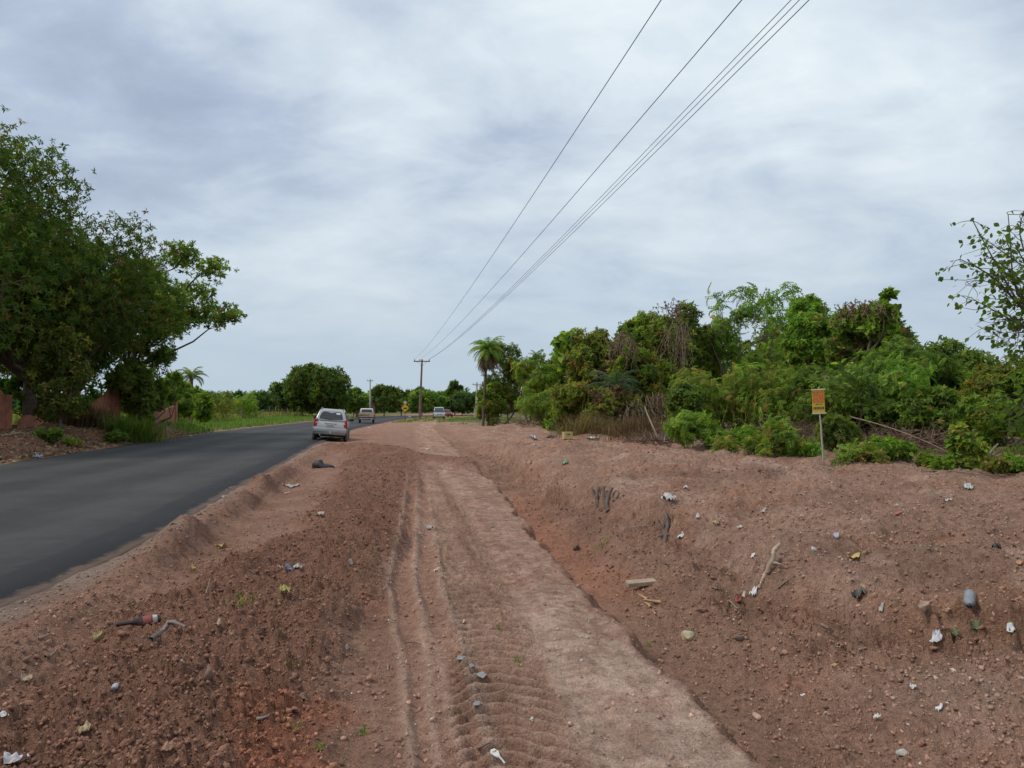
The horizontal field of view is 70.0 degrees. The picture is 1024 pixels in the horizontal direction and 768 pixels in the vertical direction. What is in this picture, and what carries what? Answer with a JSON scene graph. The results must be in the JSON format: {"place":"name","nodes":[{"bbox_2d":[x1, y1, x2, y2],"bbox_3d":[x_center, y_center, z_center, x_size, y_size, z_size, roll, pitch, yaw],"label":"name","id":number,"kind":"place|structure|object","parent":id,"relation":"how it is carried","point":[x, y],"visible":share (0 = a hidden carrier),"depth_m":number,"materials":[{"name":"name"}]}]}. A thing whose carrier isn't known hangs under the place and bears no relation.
{"place":"outdoors","nodes":[
{"label":"outdoors","id":0,"kind":"place"},
{"bbox_2d":[12,409,310,423],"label":"tall dry grass","id":1,"kind":"structure","parent":0,"point":[15,417],"depth_m":87.92,"materials":[{"name":"green plant"}]},
{"bbox_2d":[0,415,473,607],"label":"road","id":2,"kind":"structure","parent":0,"point":[65,516],"depth_m":14.33,"materials":[{"name":"grey asphalt"}]},
{"bbox_2d":[312,407,353,441],"bbox_3d":[-9.853,2.130,40.136,2.200,1.969,4.463,5,-3,-11],"label":"parked car","id":3,"kind":"object","parent":2,"relation":"on","point":[332,422],"visible":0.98,"depth_m":38.30,"materials":[{"name":"silver metal"}]},
{"bbox_2d":[391,416,521,422],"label":"roadside grass","id":4,"kind":"structure","parent":0,"point":[453,419],"depth_m":95.41,"materials":[{"name":"green plant"}]},
{"bbox_2d":[0,411,1023,767],"bbox_3d":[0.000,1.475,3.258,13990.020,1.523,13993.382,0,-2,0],"label":"ground","id":5,"kind":"structure","parent":0,"point":[468,557],"depth_m":5.59,"materials":[{"name":"red soil"}]},
{"bbox_2d":[0,390,12,429],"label":"garden wall","id":6,"kind":"structure","parent":5,"relation":"on","point":[5,411],"depth_m":29.99,"materials":[{"name":"red paint"}]},
{"bbox_2d":[0,373,88,422],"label":"undergrowth","id":7,"kind":"object","parent":5,"relation":"on","point":[13,385],"visible":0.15,"depth_m":36.75,"materials":[{"name":"green plant"}]},
{"bbox_2d":[31,426,64,443],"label":"bush","id":8,"kind":"object","parent":5,"relation":"on","point":[51,434],"visible":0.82,"depth_m":27.61,"materials":[{"name":"green plant"}]},
{"bbox_2d":[19,322,95,428],"bbox_3d":[-19.009,-0.188,30.519,2.800,4.742,2.531,1,-2,-23],"label":"vine thicket","id":9,"kind":"object","parent":5,"relation":"on","point":[52,373],"visible":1,"depth_m":30.25,"materials":[{"name":"green plant"}]},
{"bbox_2d":[0,105,120,359],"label":"mango tree","id":10,"kind":"object","parent":5,"relation":"on","point":[19,182],"visible":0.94,"depth_m":29.12,"materials":[{"name":"green plant"}]},
{"bbox_2d":[30,399,123,428],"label":"dry grass clump","id":11,"kind":"object","parent":5,"relation":"on","point":[90,418],"visible":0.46,"depth_m":35.24,"materials":[{"name":"brown plant"}]},
{"bbox_2d":[0,302,176,403],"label":"mango tree","id":12,"kind":"object","parent":5,"relation":"on","point":[93,393],"visible":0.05,"depth_m":44.06,"materials":[{"name":"green plant"}]},
{"bbox_2d":[0,198,192,416],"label":"mango tree","id":13,"kind":"object","parent":5,"relation":"on","point":[88,325],"visible":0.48,"depth_m":35.82,"materials":[{"name":"green plant"}]},
{"bbox_2d":[0,421,210,462],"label":"leaf litter","id":14,"kind":"object","parent":5,"relation":"on","point":[104,445],"visible":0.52,"depth_m":28.78,"materials":[{"name":"brown plant"}]},
{"bbox_2d":[91,384,120,419],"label":"garden wall","id":15,"kind":"structure","parent":5,"relation":"on","point":[108,397],"depth_m":39.13,"materials":[{"name":"red paint"}]},
{"bbox_2d":[102,428,129,442],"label":"bush","id":16,"kind":"object","parent":5,"relation":"on","point":[116,435],"visible":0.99,"depth_m":33.18,"materials":[{"name":"green plant"}]},
{"bbox_2d":[104,360,160,420],"bbox_3d":[-20.686,0.530,39.969,3.025,3.810,3.339,0,-2,0],"label":"verge shrub","id":17,"kind":"object","parent":5,"relation":"on","point":[137,390],"visible":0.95,"depth_m":39.63,"materials":[{"name":"green plant"}]},
{"bbox_2d":[84,408,180,442],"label":"dry grass clump","id":18,"kind":"object","parent":5,"relation":"on","point":[142,431],"visible":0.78,"depth_m":35.14,"materials":[{"name":"green plant"}]},
{"bbox_2d":[116,614,160,626],"bbox_3d":[-2.604,1.656,5.095,0.278,0.063,0.064,1,-2,-32],"label":"bottle","id":19,"kind":"object","parent":5,"relation":"on","point":[144,620],"visible":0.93,"depth_m":5.09,"materials":[{"name":"brown glass"}]},
{"bbox_2d":[130,350,175,422],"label":"verge shrub","id":20,"kind":"object","parent":5,"relation":"on","point":[162,389],"visible":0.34,"depth_m":44.90,"materials":[{"name":"green plant"}]},
{"bbox_2d":[156,369,196,420],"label":"verge shrub","id":21,"kind":"object","parent":5,"relation":"on","point":[177,378],"visible":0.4,"depth_m":50.23,"materials":[{"name":"green plant"}]},
{"bbox_2d":[108,238,247,393],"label":"spreading tree","id":22,"kind":"object","parent":5,"relation":"on","point":[220,317],"visible":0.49,"depth_m":45.41,"materials":[{"name":"green plant"}]},
{"bbox_2d":[191,392,214,424],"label":"verge shrub","id":23,"kind":"object","parent":5,"relation":"on","point":[202,413],"visible":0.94,"depth_m":59.63,"materials":[{"name":"green plant"}]},
{"bbox_2d":[210,390,242,419],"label":"verge shrub","id":24,"kind":"object","parent":5,"relation":"on","point":[225,404],"visible":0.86,"depth_m":71.74,"materials":[{"name":"green plant"}]},
{"bbox_2d":[233,391,262,417],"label":"verge shrub","id":25,"kind":"object","parent":5,"relation":"on","point":[250,406],"visible":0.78,"depth_m":83.45,"materials":[{"name":"green plant"}]},
{"bbox_2d":[161,414,353,433],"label":"verge grass","id":26,"kind":"structure","parent":5,"relation":"on","point":[232,423],"depth_m":65.89,"materials":[{"name":"green plant"}]},
{"bbox_2d":[241,390,289,411],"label":"tree","id":27,"kind":"object","parent":5,"relation":"on","point":[263,398],"visible":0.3,"depth_m":118.11,"materials":[{"name":"green plant"}]},
{"bbox_2d":[266,378,299,414],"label":"tree","id":28,"kind":"object","parent":5,"relation":"on","point":[276,395],"visible":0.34,"depth_m":110.79,"materials":[{"name":"green plant"}]},
{"bbox_2d":[281,362,352,414],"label":"round tree","id":29,"kind":"object","parent":5,"relation":"on","point":[316,387],"visible":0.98,"depth_m":109.25,"materials":[{"name":"green plant"}]},
{"bbox_2d":[341,386,371,415],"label":"tree","id":30,"kind":"object","parent":5,"relation":"on","point":[357,402],"visible":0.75,"depth_m":128.44,"materials":[{"name":"green plant"}]},
{"bbox_2d":[368,383,402,415],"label":"tree","id":31,"kind":"object","parent":5,"relation":"on","point":[382,395],"visible":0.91,"depth_m":158.31,"materials":[{"name":"green plant"}]},
{"bbox_2d":[12,387,784,413],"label":"distant woodland","id":32,"kind":"object","parent":5,"relation":"on","point":[378,410],"visible":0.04,"depth_m":244.90,"materials":[{"name":"green plant"}]},
{"bbox_2d":[414,359,429,418],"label":"utility pole","id":33,"kind":"object","parent":5,"relation":"on","point":[420,395],"visible":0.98,"depth_m":104.94,"materials":[{"name":"grey concrete"}]},
{"bbox_2d":[426,0,741,354],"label":"power line","id":34,"kind":"object","parent":33,"relation":"attached to","point":[622,139],"visible":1,"depth_m":17.09,"materials":[{"name":"metal"}]},
{"bbox_2d":[442,0,798,350],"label":"power line","id":35,"kind":"object","parent":33,"relation":"attached to","point":[651,150],"visible":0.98,"depth_m":17.32,"materials":[{"name":"metal"}]},
{"bbox_2d":[444,0,808,349],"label":"power line","id":36,"kind":"object","parent":33,"relation":"attached to","point":[671,136],"visible":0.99,"depth_m":16.73,"materials":[{"name":"metal"}]},
{"bbox_2d":[401,386,447,415],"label":"tree","id":37,"kind":"object","parent":5,"relation":"on","point":[431,398],"visible":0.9,"depth_m":147.45,"materials":[{"name":"green plant"}]},
{"bbox_2d":[445,391,475,415],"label":"tree","id":38,"kind":"object","parent":5,"relation":"on","point":[460,402],"visible":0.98,"depth_m":162.83,"materials":[{"name":"green plant"}]},
{"bbox_2d":[467,336,508,425],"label":"palm tree","id":39,"kind":"object","parent":5,"relation":"on","point":[487,358],"visible":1,"depth_m":61.81,"materials":[{"name":"green plant"}]},
{"bbox_2d":[474,381,509,425],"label":"thicket shrub","id":40,"kind":"object","parent":5,"relation":"on","point":[496,405],"visible":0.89,"depth_m":62.38,"materials":[{"name":"green plant"}]},
{"bbox_2d":[479,340,523,423],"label":"tree","id":41,"kind":"object","parent":5,"relation":"on","point":[510,391],"visible":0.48,"depth_m":65.37,"materials":[{"name":"green plant"}]},
{"bbox_2d":[0,434,1023,767],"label":"soil crumbs","id":42,"kind":"object","parent":5,"relation":"on","point":[294,730],"visible":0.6,"depth_m":4.77,"materials":[{"name":"brown soil"}]},
{"bbox_2d":[0,439,1023,767],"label":"soil clods","id":43,"kind":"object","parent":5,"relation":"on","point":[294,675],"visible":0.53,"depth_m":4.63,"materials":[{"name":"brown soil"}]},
{"bbox_2d":[510,349,561,422],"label":"tree","id":44,"kind":"object","parent":5,"relation":"on","point":[536,378],"visible":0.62,"depth_m":55.49,"materials":[{"name":"green plant"}]},
{"bbox_2d":[514,382,558,423],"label":"thicket shrub","id":45,"kind":"object","parent":5,"relation":"on","point":[539,404],"visible":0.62,"depth_m":46.75,"materials":[{"name":"green plant"}]},
{"bbox_2d":[549,327,581,421],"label":"tree","id":46,"kind":"object","parent":5,"relation":"on","point":[560,342],"visible":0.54,"depth_m":53.63,"materials":[{"name":"green plant"}]},
{"bbox_2d":[547,381,600,432],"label":"thicket shrub","id":47,"kind":"object","parent":5,"relation":"on","point":[571,399],"visible":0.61,"depth_m":39.66,"materials":[{"name":"green plant"}]},
{"bbox_2d":[528,408,639,438],"bbox_3d":[2.747,1.625,30.867,7.701,1.493,8.932,0,-2,0],"label":"dry grass clump","id":48,"kind":"object","parent":5,"relation":"on","point":[578,426],"visible":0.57,"depth_m":30.08,"materials":[{"name":"brown plant"}]},
{"bbox_2d":[562,325,619,386],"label":"tree","id":49,"kind":"object","parent":5,"relation":"on","point":[584,357],"visible":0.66,"depth_m":45.38,"materials":[{"name":"green plant"}]},
{"bbox_2d":[591,485,619,511],"bbox_3d":[1.457,1.881,11.940,0.223,0.461,1.331,0,-2,-12],"label":"root stump","id":50,"kind":"object","parent":5,"relation":"on","point":[606,498],"visible":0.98,"depth_m":11.80,"materials":[{"name":"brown wood"}]},
{"bbox_2d":[579,382,644,432],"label":"thicket shrub","id":51,"kind":"object","parent":5,"relation":"on","point":[608,400],"visible":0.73,"depth_m":33.39,"materials":[{"name":"green plant"}]},
{"bbox_2d":[584,370,644,418],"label":"palm tree","id":52,"kind":"object","parent":5,"relation":"on","point":[607,382],"visible":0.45,"depth_m":35.80,"materials":[{"name":"green plant"}]},
{"bbox_2d":[584,410,666,441],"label":"dry grass clump","id":53,"kind":"object","parent":5,"relation":"on","point":[643,424],"visible":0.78,"depth_m":25.75,"materials":[{"name":"brown plant"}]},
{"bbox_2d":[598,309,661,424],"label":"tree","id":54,"kind":"object","parent":5,"relation":"on","point":[637,328],"visible":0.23,"depth_m":44.78,"materials":[{"name":"green plant"}]},
{"bbox_2d":[603,344,678,429],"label":"tree","id":55,"kind":"object","parent":5,"relation":"on","point":[649,376],"visible":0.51,"depth_m":37.63,"materials":[{"name":"green plant"}]},
{"bbox_2d":[603,327,639,371],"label":"dry creeper","id":56,"kind":"object","parent":55,"relation":"attached to","point":[630,345],"visible":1,"depth_m":36.69,"materials":[{"name":"brown plant"}]},
{"bbox_2d":[621,392,672,430],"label":"dry creeper","id":57,"kind":"object","parent":5,"relation":"on","point":[654,406],"visible":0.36,"depth_m":31.69,"materials":[{"name":"brown plant"}]},
{"bbox_2d":[608,425,703,445],"bbox_3d":[4.431,1.586,22.207,2.295,0.680,2.748,1,-2,-33],"label":"brush pile","id":58,"kind":"object","parent":5,"relation":"on","point":[643,440],"visible":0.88,"depth_m":22.10,"materials":[{"name":"brown plant"}]},
{"bbox_2d":[646,299,716,410],"bbox_3d":[9.048,-0.814,39.867,3.994,7.660,4.728,0,-2,0],"label":"tree","id":59,"kind":"object","parent":5,"relation":"on","point":[700,351],"visible":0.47,"depth_m":39.26,"materials":[{"name":"green plant"}]},
{"bbox_2d":[648,298,689,330],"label":"dry creeper","id":60,"kind":"object","parent":59,"relation":"attached to","point":[677,306],"visible":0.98,"depth_m":36.90,"materials":[{"name":"plant"}]},
{"bbox_2d":[656,317,694,373],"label":"dry creeper","id":61,"kind":"object","parent":59,"relation":"attached to","point":[681,335],"visible":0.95,"depth_m":36.40,"materials":[{"name":"brown plant"}]},
{"bbox_2d":[581,371,788,433],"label":"tall straw grass","id":62,"kind":"structure","parent":5,"relation":"on","point":[722,422],"depth_m":29.27,"materials":[{"name":"beige plant"}]},
{"bbox_2d":[665,379,715,422],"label":"thicket shrub","id":63,"kind":"object","parent":5,"relation":"on","point":[688,395],"visible":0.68,"depth_m":28.06,"materials":[{"name":"green plant"}]},
{"bbox_2d":[662,408,722,448],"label":"bush","id":64,"kind":"object","parent":5,"relation":"on","point":[687,426],"visible":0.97,"depth_m":20.19,"materials":[{"name":"green plant"}]},
{"bbox_2d":[666,363,751,431],"bbox_3d":[8.414,0.802,30.881,3.453,3.483,4.410,-2,-3,44],"label":"thicket shrub","id":65,"kind":"object","parent":5,"relation":"on","point":[704,381],"visible":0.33,"depth_m":30.17,"materials":[{"name":"green plant"}]},
{"bbox_2d":[694,313,748,430],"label":"tree","id":66,"kind":"object","parent":5,"relation":"on","point":[731,352],"visible":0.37,"depth_m":40.24,"materials":[{"name":"green plant"}]},
{"bbox_2d":[708,434,741,452],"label":"bush","id":67,"kind":"object","parent":5,"relation":"on","point":[727,443],"visible":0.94,"depth_m":18.20,"materials":[{"name":"green plant"}]},
{"bbox_2d":[450,422,1023,455],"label":"thicket weeds","id":68,"kind":"object","parent":5,"relation":"on","point":[1020,450],"visible":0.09,"depth_m":18.55,"materials":[{"name":"green plant"}]},
{"bbox_2d":[705,282,774,426],"bbox_3d":[12.507,-1.313,40.075,3.742,8.539,3.126,0,-2,11],"label":"tree","id":69,"kind":"object","parent":5,"relation":"on","point":[738,316],"visible":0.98,"depth_m":39.94,"materials":[{"name":"green plant"}]},
{"bbox_2d":[722,423,760,447],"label":"bush","id":70,"kind":"object","parent":5,"relation":"on","point":[737,433],"visible":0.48,"depth_m":19.35,"materials":[{"name":"green plant"}]},
{"bbox_2d":[709,359,799,430],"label":"thicket tree","id":71,"kind":"object","parent":5,"relation":"on","point":[754,380],"visible":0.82,"depth_m":29.46,"materials":[{"name":"green plant"}]},
{"bbox_2d":[737,432,771,456],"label":"bush","id":72,"kind":"object","parent":5,"relation":"on","point":[752,443],"visible":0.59,"depth_m":17.32,"materials":[{"name":"green plant"}]},
{"bbox_2d":[728,310,789,422],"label":"tree","id":73,"kind":"object","parent":5,"relation":"on","point":[759,356],"visible":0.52,"depth_m":43.58,"materials":[{"name":"green plant"}]},
{"bbox_2d":[726,313,813,427],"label":"tree","id":74,"kind":"object","parent":5,"relation":"on","point":[760,334],"visible":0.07,"depth_m":49.52,"materials":[{"name":"green plant"}]},
{"bbox_2d":[722,410,819,438],"bbox_3d":[9.499,1.493,25.656,4.119,1.336,2.862,0,-2,0],"label":"brush pile","id":75,"kind":"object","parent":5,"relation":"on","point":[797,426],"visible":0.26,"depth_m":25.45,"materials":[{"name":"plant"}]},
{"bbox_2d":[755,413,803,457],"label":"bush","id":76,"kind":"object","parent":5,"relation":"on","point":[779,432],"visible":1,"depth_m":16.61,"materials":[{"name":"green plant"}]},
{"bbox_2d":[756,281,803,418],"bbox_3d":[14.770,-1.394,39.173,3.378,8.466,2.752,0,-2,13],"label":"tree","id":77,"kind":"object","parent":5,"relation":"on","point":[790,292],"visible":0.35,"depth_m":39.18,"materials":[{"name":"green plant"}]},
{"bbox_2d":[777,293,846,435],"bbox_3d":[15.254,-0.907,36.972,3.289,7.666,3.391,-1,-2,35],"label":"tree","id":78,"kind":"object","parent":5,"relation":"on","point":[807,332],"visible":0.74,"depth_m":36.28,"materials":[{"name":"green plant"}]},
{"bbox_2d":[769,361,854,437],"bbox_3d":[11.606,0.800,27.934,3.176,3.407,3.546,0,-2,0],"label":"thicket shrub","id":79,"kind":"object","parent":5,"relation":"on","point":[799,385],"visible":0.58,"depth_m":27.66,"materials":[{"name":"green plant"}]},
{"bbox_2d":[811,389,825,460],"bbox_3d":[6.341,0.882,15.119,0.306,1.567,0.075,0,-2,0],"label":"sale sign","id":80,"kind":"object","parent":5,"relation":"on","point":[818,402],"visible":0.99,"depth_m":15.12,"materials":[{"name":"metal"}]},
{"bbox_2d":[811,412,864,451],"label":"bush","id":81,"kind":"object","parent":5,"relation":"on","point":[837,428],"visible":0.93,"depth_m":17.84,"materials":[{"name":"green plant"}]},
{"bbox_2d":[808,358,903,426],"bbox_3d":[10.161,0.579,22.092,3.609,2.634,1.849,1,-2,-27],"label":"sapling","id":82,"kind":"object","parent":5,"relation":"on","point":[856,385],"visible":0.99,"depth_m":22.10,"materials":[{"name":"green plant"}]},
{"bbox_2d":[830,438,883,466],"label":"bush","id":83,"kind":"object","parent":5,"relation":"on","point":[844,457],"visible":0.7,"depth_m":14.07,"materials":[{"name":"green plant"}]},
{"bbox_2d":[833,376,901,440],"bbox_3d":[13.084,1.031,27.016,2.462,2.618,2.568,-1,-2,20],"label":"thicket shrub","id":84,"kind":"object","parent":5,"relation":"on","point":[884,416],"visible":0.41,"depth_m":26.20,"materials":[{"name":"green plant"}]},
{"bbox_2d":[847,437,891,463],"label":"bush","id":85,"kind":"object","parent":5,"relation":"on","point":[877,456],"visible":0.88,"depth_m":13.84,"materials":[{"name":"green plant"}]},
{"bbox_2d":[823,299,918,397],"bbox_3d":[16.032,-0.604,33.091,4.005,6.514,3.181,0,-2,0],"label":"tree","id":86,"kind":"object","parent":5,"relation":"on","point":[850,342],"visible":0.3,"depth_m":32.57,"materials":[{"name":"green plant"}]},
{"bbox_2d":[821,299,904,330],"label":"dry creeper","id":87,"kind":"object","parent":86,"relation":"attached to","point":[842,312],"visible":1,"depth_m":29.38,"materials":[{"name":"plant"}]},
{"bbox_2d":[856,285,903,437],"bbox_3d":[15.672,-0.831,31.020,1.761,6.758,1.939,0,-2,0],"label":"tree","id":88,"kind":"object","parent":5,"relation":"on","point":[889,329],"visible":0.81,"depth_m":30.85,"materials":[{"name":"green plant"}]},
{"bbox_2d":[868,434,918,460],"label":"bush","id":89,"kind":"object","parent":5,"relation":"on","point":[893,447],"visible":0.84,"depth_m":15.11,"materials":[{"name":"green plant"}]},
{"bbox_2d":[816,420,978,451],"bbox_3d":[9.601,1.342,18.046,3.847,0.894,2.968,1,-2,-33],"label":"brush pile","id":90,"kind":"object","parent":5,"relation":"on","point":[921,443],"visible":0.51,"depth_m":17.84,"materials":[{"name":"plant"}]},
{"bbox_2d":[866,359,939,437],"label":"tree","id":91,"kind":"object","parent":5,"relation":"on","point":[909,378],"visible":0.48,"depth_m":25.77,"materials":[{"name":"green plant"}]},
{"bbox_2d":[857,336,965,435],"bbox_3d":[15.057,0.303,28.000,3.644,4.395,3.649,1,-2,-27],"label":"tree","id":92,"kind":"object","parent":5,"relation":"on","point":[907,349],"visible":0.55,"depth_m":27.33,"materials":[{"name":"green plant"}]},
{"bbox_2d":[894,383,962,443],"bbox_3d":[14.562,1.117,25.520,2.119,2.320,2.504,-1,-2,34],"label":"thicket shrub","id":93,"kind":"object","parent":5,"relation":"on","point":[916,412],"visible":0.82,"depth_m":24.94,"materials":[{"name":"green plant"}]},
{"bbox_2d":[926,453,958,472],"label":"bush","id":94,"kind":"object","parent":5,"relation":"on","point":[945,462],"visible":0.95,"depth_m":13.03,"materials":[{"name":"green plant"}]},
{"bbox_2d":[898,334,995,429],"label":"tree","id":95,"kind":"object","parent":5,"relation":"on","point":[950,347],"visible":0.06,"depth_m":41.13,"materials":[{"name":"green plant"}]},
{"bbox_2d":[930,362,988,427],"bbox_3d":[17.020,0.713,28.042,2.957,3.373,2.982,-1,-2,33],"label":"thicket shrub","id":96,"kind":"object","parent":5,"relation":"on","point":[964,374],"visible":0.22,"depth_m":27.13,"materials":[{"name":"green plant"}]},
{"bbox_2d":[943,421,990,469],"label":"bush","id":97,"kind":"object","parent":5,"relation":"on","point":[964,448],"visible":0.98,"depth_m":12.95,"materials":[{"name":"green plant"}]},
{"bbox_2d":[935,210,1023,373],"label":"sapling","id":98,"kind":"object","parent":5,"relation":"on","point":[1004,275],"visible":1,"depth_m":14.25,"materials":[{"name":"green plant"}]},
{"bbox_2d":[947,392,1023,447],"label":"thicket shrub","id":99,"kind":"object","parent":5,"relation":"on","point":[972,409],"visible":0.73,"depth_m":22.75,"materials":[{"name":"green plant"}]},
{"bbox_2d":[956,354,1023,443],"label":"thicket shrub","id":100,"kind":"object","parent":5,"relation":"on","point":[983,381],"visible":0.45,"depth_m":24.68,"materials":[{"name":"green plant"}]},
{"bbox_2d":[980,456,1011,474],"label":"bush","id":101,"kind":"object","parent":5,"relation":"on","point":[993,465],"visible":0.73,"depth_m":13.41,"materials":[{"name":"green plant"}]},
{"bbox_2d":[987,385,1023,441],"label":"broad leaved shrub","id":102,"kind":"object","parent":5,"relation":"on","point":[1018,408],"visible":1,"depth_m":16.06,"materials":[{"name":"green plant"}]},
{"bbox_2d":[991,452,1023,472],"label":"bush","id":103,"kind":"object","parent":5,"relation":"on","point":[1017,463],"visible":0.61,"depth_m":13.67,"materials":[{"name":"green plant"}]},
{"bbox_2d":[999,366,1023,415],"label":"tree","id":104,"kind":"object","parent":5,"relation":"on","point":[1015,380],"visible":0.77,"depth_m":24.02,"materials":[{"name":"green plant"}]},
{"bbox_2d":[0,0,1023,393],"label":"sky","id":105,"kind":"structure","parent":0,"point":[359,165],"materials":[{"name":"grey"}]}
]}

